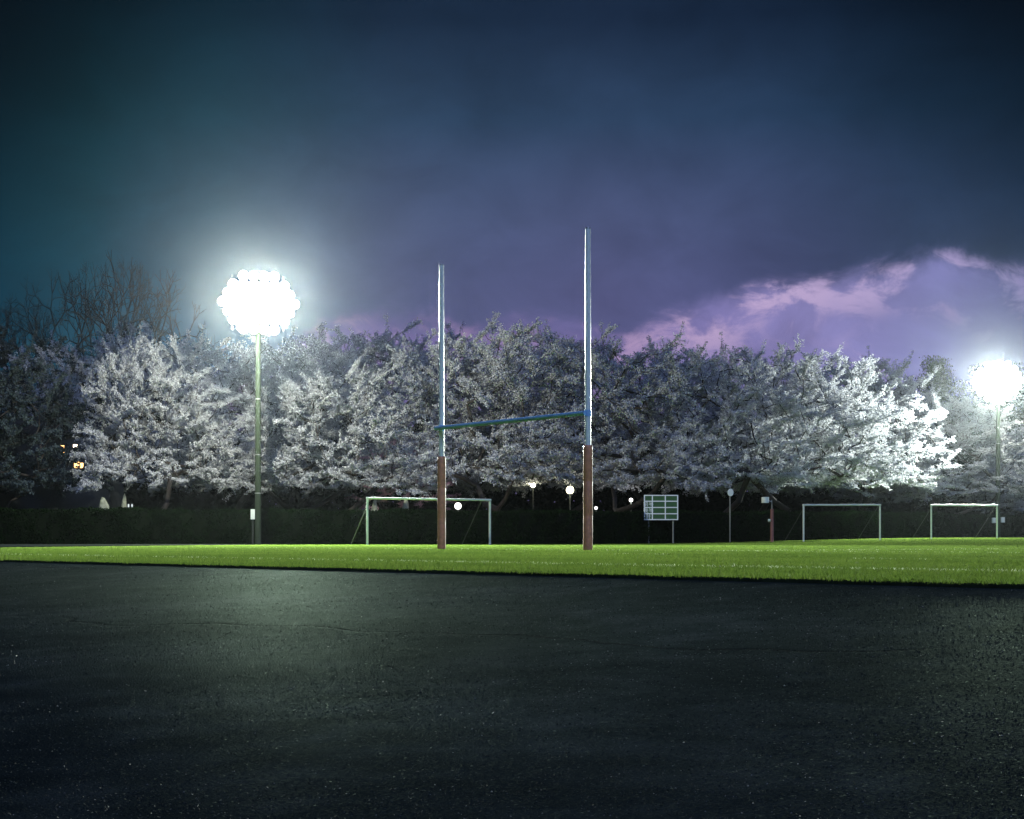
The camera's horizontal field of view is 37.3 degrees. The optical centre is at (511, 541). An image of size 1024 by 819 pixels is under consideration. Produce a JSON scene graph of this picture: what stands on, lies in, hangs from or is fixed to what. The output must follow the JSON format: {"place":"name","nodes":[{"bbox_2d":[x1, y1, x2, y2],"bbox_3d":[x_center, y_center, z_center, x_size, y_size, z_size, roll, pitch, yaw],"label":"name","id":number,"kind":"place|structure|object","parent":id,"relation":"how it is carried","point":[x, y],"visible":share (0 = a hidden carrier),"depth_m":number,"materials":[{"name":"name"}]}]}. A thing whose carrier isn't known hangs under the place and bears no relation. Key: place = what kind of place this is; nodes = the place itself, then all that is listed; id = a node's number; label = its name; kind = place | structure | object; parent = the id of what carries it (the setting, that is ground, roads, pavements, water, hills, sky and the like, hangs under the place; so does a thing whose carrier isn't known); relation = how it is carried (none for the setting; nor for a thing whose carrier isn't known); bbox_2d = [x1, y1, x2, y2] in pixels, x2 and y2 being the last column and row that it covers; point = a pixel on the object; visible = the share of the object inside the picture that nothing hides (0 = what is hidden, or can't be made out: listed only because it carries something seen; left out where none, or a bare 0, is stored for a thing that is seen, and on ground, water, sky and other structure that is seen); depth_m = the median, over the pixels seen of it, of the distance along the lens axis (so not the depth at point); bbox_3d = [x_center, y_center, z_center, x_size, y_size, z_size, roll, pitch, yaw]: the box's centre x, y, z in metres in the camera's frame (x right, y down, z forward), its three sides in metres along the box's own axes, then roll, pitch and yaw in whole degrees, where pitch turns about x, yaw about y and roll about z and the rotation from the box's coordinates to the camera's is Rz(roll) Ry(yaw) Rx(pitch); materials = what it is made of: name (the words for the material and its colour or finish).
{"place":"outdoors","nodes":[
{"label":"outdoors","id":0,"kind":"place"},
{"bbox_2d":[98,497,108,508],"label":"boulder","id":1,"kind":"object","parent":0,"point":[103,503],"visible":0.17,"depth_m":101.21,"materials":[{"name":"stone"}]},
{"bbox_2d":[121,494,126,506],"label":"boulder","id":2,"kind":"object","parent":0,"point":[123,503],"visible":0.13,"depth_m":102.36,"materials":[{"name":"stone"}]},
{"bbox_2d":[371,499,377,510],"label":"boulder","id":3,"kind":"object","parent":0,"point":[374,506],"visible":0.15,"depth_m":104.31,"materials":[{"name":"stone"}]},
{"bbox_2d":[402,500,408,509],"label":"boulder","id":4,"kind":"object","parent":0,"point":[405,504],"visible":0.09,"depth_m":104.95,"materials":[{"name":"stone"}]},
{"bbox_2d":[0,562,1023,818],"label":"asphalt yard","id":5,"kind":"structure","parent":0,"point":[288,746],"depth_m":4.23,"materials":[{"name":"black asphalt"}]},
{"bbox_2d":[0,560,1023,588],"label":"turf edge","id":6,"kind":"object","parent":5,"relation":"on","point":[940,584],"visible":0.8,"depth_m":8.91,"materials":[{"name":"green plant"}]},
{"bbox_2d":[0,537,1023,584],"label":"grass pitch","id":7,"kind":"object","parent":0,"point":[1009,541],"depth_m":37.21,"materials":[{"name":"green plant"}]},
{"bbox_2d":[0,386,32,496],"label":"broadleaf tree","id":8,"kind":"object","parent":7,"relation":"on","point":[4,478],"visible":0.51,"depth_m":107.94,"materials":[{"name":"plant"}]},
{"bbox_2d":[0,325,106,417],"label":"broadleaf tree","id":9,"kind":"object","parent":7,"relation":"on","point":[6,349],"visible":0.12,"depth_m":125.21,"materials":[{"name":"plant"}]},
{"bbox_2d":[0,330,113,508],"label":"broadleaf tree","id":10,"kind":"object","parent":7,"relation":"on","point":[55,455],"visible":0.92,"depth_m":105.94,"materials":[{"name":"plant"}]},
{"bbox_2d":[0,418,125,509],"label":"dim building","id":11,"kind":"structure","parent":7,"relation":"on","point":[42,497],"depth_m":114.00,"materials":[{"name":"metal"}]},
{"bbox_2d":[0,544,251,546],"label":"track","id":12,"kind":"structure","parent":7,"relation":"on","point":[20,545],"depth_m":80.66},
{"bbox_2d":[123,325,354,509],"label":"cherry tree","id":13,"kind":"object","parent":7,"relation":"on","point":[210,357],"visible":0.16,"depth_m":117.49,"materials":[{"name":"white plant"}]},
{"bbox_2d":[216,270,299,544],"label":"floodlight mast","id":14,"kind":"object","parent":7,"relation":"on","point":[257,301],"visible":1,"depth_m":92.66,"materials":[{"name":"metal"}]},
{"bbox_2d":[233,347,450,510],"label":"cherry tree","id":15,"kind":"object","parent":7,"relation":"on","point":[279,458],"visible":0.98,"depth_m":103.01,"materials":[{"name":"white plant"}]},
{"bbox_2d":[345,431,460,510],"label":"pink cherry tree","id":16,"kind":"object","parent":7,"relation":"on","point":[406,495],"visible":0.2,"depth_m":112.54,"materials":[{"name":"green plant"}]},
{"bbox_2d":[351,497,490,544],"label":"football goal","id":17,"kind":"object","parent":7,"relation":"on","point":[401,498],"visible":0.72,"depth_m":80.26,"materials":[{"name":"white paint"}]},
{"bbox_2d":[348,321,554,510],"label":"cherry tree","id":18,"kind":"object","parent":7,"relation":"on","point":[498,405],"visible":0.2,"depth_m":115.50,"materials":[{"name":"white plant"}]},
{"bbox_2d":[455,503,460,511],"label":"path lamp","id":19,"kind":"object","parent":7,"relation":"on","point":[457,506],"visible":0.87,"depth_m":107.84,"materials":[{"name":"metal"}]},
{"bbox_2d":[378,311,612,511],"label":"cherry tree","id":20,"kind":"object","parent":7,"relation":"on","point":[506,372],"visible":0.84,"depth_m":107.36,"materials":[{"name":"white plant"}]},
{"bbox_2d":[2,546,1023,572],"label":"white line","id":21,"kind":"object","parent":7,"relation":"on","point":[672,564],"visible":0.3,"depth_m":12.82,"materials":[{"name":"white paint"}]},
{"bbox_2d":[434,227,592,549],"bbox_3d":[-0.065,-3.322,35.390,0.256,7.085,5.784,0,0,-38],"label":"rugby goal","id":22,"kind":"object","parent":7,"relation":"on","point":[441,427],"visible":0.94,"depth_m":33.31,"materials":[{"name":"white paint"}]},
{"bbox_2d":[530,484,535,508],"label":"path lamp","id":23,"kind":"object","parent":7,"relation":"on","point":[532,485],"visible":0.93,"depth_m":111.48,"materials":[{"name":"metal"}]},
{"bbox_2d":[549,334,766,506],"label":"cherry tree","id":24,"kind":"object","parent":7,"relation":"on","point":[637,495],"visible":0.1,"depth_m":126.74,"materials":[{"name":"white plant"}]},
{"bbox_2d":[643,495,677,542],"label":"scoreboard","id":25,"kind":"object","parent":7,"relation":"on","point":[660,507],"visible":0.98,"depth_m":103.97,"materials":[{"name":"green paint"}]},
{"bbox_2d":[727,489,733,541],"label":"round sign","id":26,"kind":"object","parent":7,"relation":"on","point":[730,492],"visible":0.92,"depth_m":106.04,"materials":[{"name":"metal"}]},
{"bbox_2d":[657,346,876,511],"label":"cherry tree","id":27,"kind":"object","parent":7,"relation":"on","point":[820,442],"visible":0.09,"depth_m":130.74,"materials":[{"name":"white plant"}]},
{"bbox_2d":[762,497,773,541],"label":"red brown post","id":28,"kind":"object","parent":7,"relation":"on","point":[766,500],"visible":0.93,"depth_m":102.91,"materials":[{"name":"paint"}]},
{"bbox_2d":[785,504,880,541],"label":"football goal","id":29,"kind":"object","parent":7,"relation":"on","point":[804,505],"visible":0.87,"depth_m":103.30,"materials":[{"name":"white paint"}]},
{"bbox_2d":[770,355,964,510],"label":"cherry tree","id":30,"kind":"object","parent":7,"relation":"on","point":[933,437],"visible":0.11,"depth_m":140.71,"materials":[{"name":"white plant"}]},
{"bbox_2d":[892,355,988,507],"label":"evergreen tree","id":31,"kind":"object","parent":7,"relation":"on","point":[939,381],"visible":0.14,"depth_m":176.79,"materials":[{"name":"green plant"}]},
{"bbox_2d":[912,504,997,538],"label":"football goal","id":32,"kind":"object","parent":7,"relation":"on","point":[932,505],"visible":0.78,"depth_m":110.47,"materials":[{"name":"white paint"}]},
{"bbox_2d":[947,361,1023,514],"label":"evergreen tree","id":33,"kind":"object","parent":7,"relation":"on","point":[1018,401],"visible":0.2,"depth_m":178.71,"materials":[{"name":"green plant"}]},
{"bbox_2d":[970,361,1023,537],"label":"floodlight mast","id":34,"kind":"object","parent":7,"relation":"on","point":[998,392],"visible":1,"depth_m":144.75,"materials":[{"name":"grey metal"}]},
{"bbox_2d":[0,0,1023,508],"label":"sky","id":35,"kind":"structure","parent":0,"point":[830,173],"materials":[{"name":"blue"}]},
{"bbox_3d":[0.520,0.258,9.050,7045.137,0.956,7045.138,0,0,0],"label":"ground","id":36,"kind":"structure","parent":0,"visible":0},
{"bbox_2d":[0,298,73,394],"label":"bare tree","id":37,"kind":"object","parent":36,"relation":"on","point":[15,329],"visible":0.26,"depth_m":139.41,"materials":[{"name":"brown plant"}]},
{"bbox_2d":[0,269,150,396],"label":"bare tree","id":38,"kind":"object","parent":36,"relation":"on","point":[28,317],"visible":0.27,"depth_m":138.16,"materials":[{"name":"brown plant"}]},
{"bbox_2d":[0,320,200,482],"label":"cherry tree","id":39,"kind":"object","parent":36,"relation":"on","point":[112,346],"visible":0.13,"depth_m":124.33,"materials":[{"name":"white plant"}]},
{"bbox_2d":[44,247,166,387],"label":"bare tree","id":40,"kind":"object","parent":36,"relation":"on","point":[139,289],"visible":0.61,"depth_m":136.93,"materials":[{"name":"brown plant"}]},
{"bbox_2d":[63,325,253,509],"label":"cherry tree","id":41,"kind":"object","parent":36,"relation":"on","point":[155,379],"visible":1,"depth_m":103.35,"materials":[{"name":"white plant"}]},
{"bbox_2d":[69,269,250,430],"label":"bare tree","id":42,"kind":"object","parent":36,"relation":"on","point":[155,337],"visible":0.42,"depth_m":130.47,"materials":[{"name":"brown plant"}]},
{"bbox_2d":[185,322,408,509],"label":"cherry tree","id":43,"kind":"object","parent":36,"relation":"on","point":[320,356],"visible":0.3,"depth_m":114.18,"materials":[{"name":"white plant"}]},
{"bbox_2d":[252,313,513,509],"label":"cherry tree","id":44,"kind":"object","parent":36,"relation":"on","point":[382,352],"visible":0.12,"depth_m":118.60,"materials":[{"name":"white plant"}]},
{"bbox_2d":[0,506,1023,543],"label":"clipped hedge","id":45,"kind":"object","parent":36,"relation":"on","point":[116,525],"visible":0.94,"depth_m":99.15,"materials":[{"name":"green plant"}]},
{"bbox_2d":[0,373,1023,516],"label":"undergrowth","id":46,"kind":"object","parent":36,"relation":"on","point":[547,497],"visible":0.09,"depth_m":133.47,"materials":[{"name":"green plant"}]},
{"bbox_2d":[449,319,654,510],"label":"cherry tree","id":47,"kind":"object","parent":36,"relation":"on","point":[540,342],"visible":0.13,"depth_m":123.57,"materials":[{"name":"white plant"}]},
{"bbox_2d":[566,486,573,509],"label":"path lamp","id":48,"kind":"object","parent":36,"relation":"on","point":[569,489],"visible":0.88,"depth_m":110.90,"materials":[{"name":"glass"}]},
{"bbox_2d":[493,320,736,511],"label":"cherry tree","id":49,"kind":"object","parent":36,"relation":"on","point":[608,397],"visible":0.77,"depth_m":109.73,"materials":[{"name":"white plant"}]},
{"bbox_2d":[593,332,822,512],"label":"cherry tree","id":50,"kind":"object","parent":36,"relation":"on","point":[726,376],"visible":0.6,"depth_m":114.94,"materials":[{"name":"white plant"}]},
{"bbox_2d":[687,333,918,511],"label":"cherry tree","id":51,"kind":"object","parent":36,"relation":"on","point":[848,460],"visible":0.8,"depth_m":119.31,"materials":[{"name":"white plant"}]},
{"bbox_2d":[749,346,962,510],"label":"cherry tree","id":52,"kind":"object","parent":36,"relation":"on","point":[916,458],"visible":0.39,"depth_m":136.63,"materials":[{"name":"white plant"}]},
{"bbox_2d":[832,387,1023,513],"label":"cherry tree","id":53,"kind":"object","parent":36,"relation":"on","point":[964,426],"visible":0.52,"depth_m":148.24,"materials":[{"name":"white plant"}]},
{"bbox_2d":[961,450,1023,514],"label":"cherry tree","id":54,"kind":"object","parent":36,"relation":"on","point":[1015,501],"visible":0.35,"depth_m":160.68,"materials":[{"name":"white plant"}]}
]}

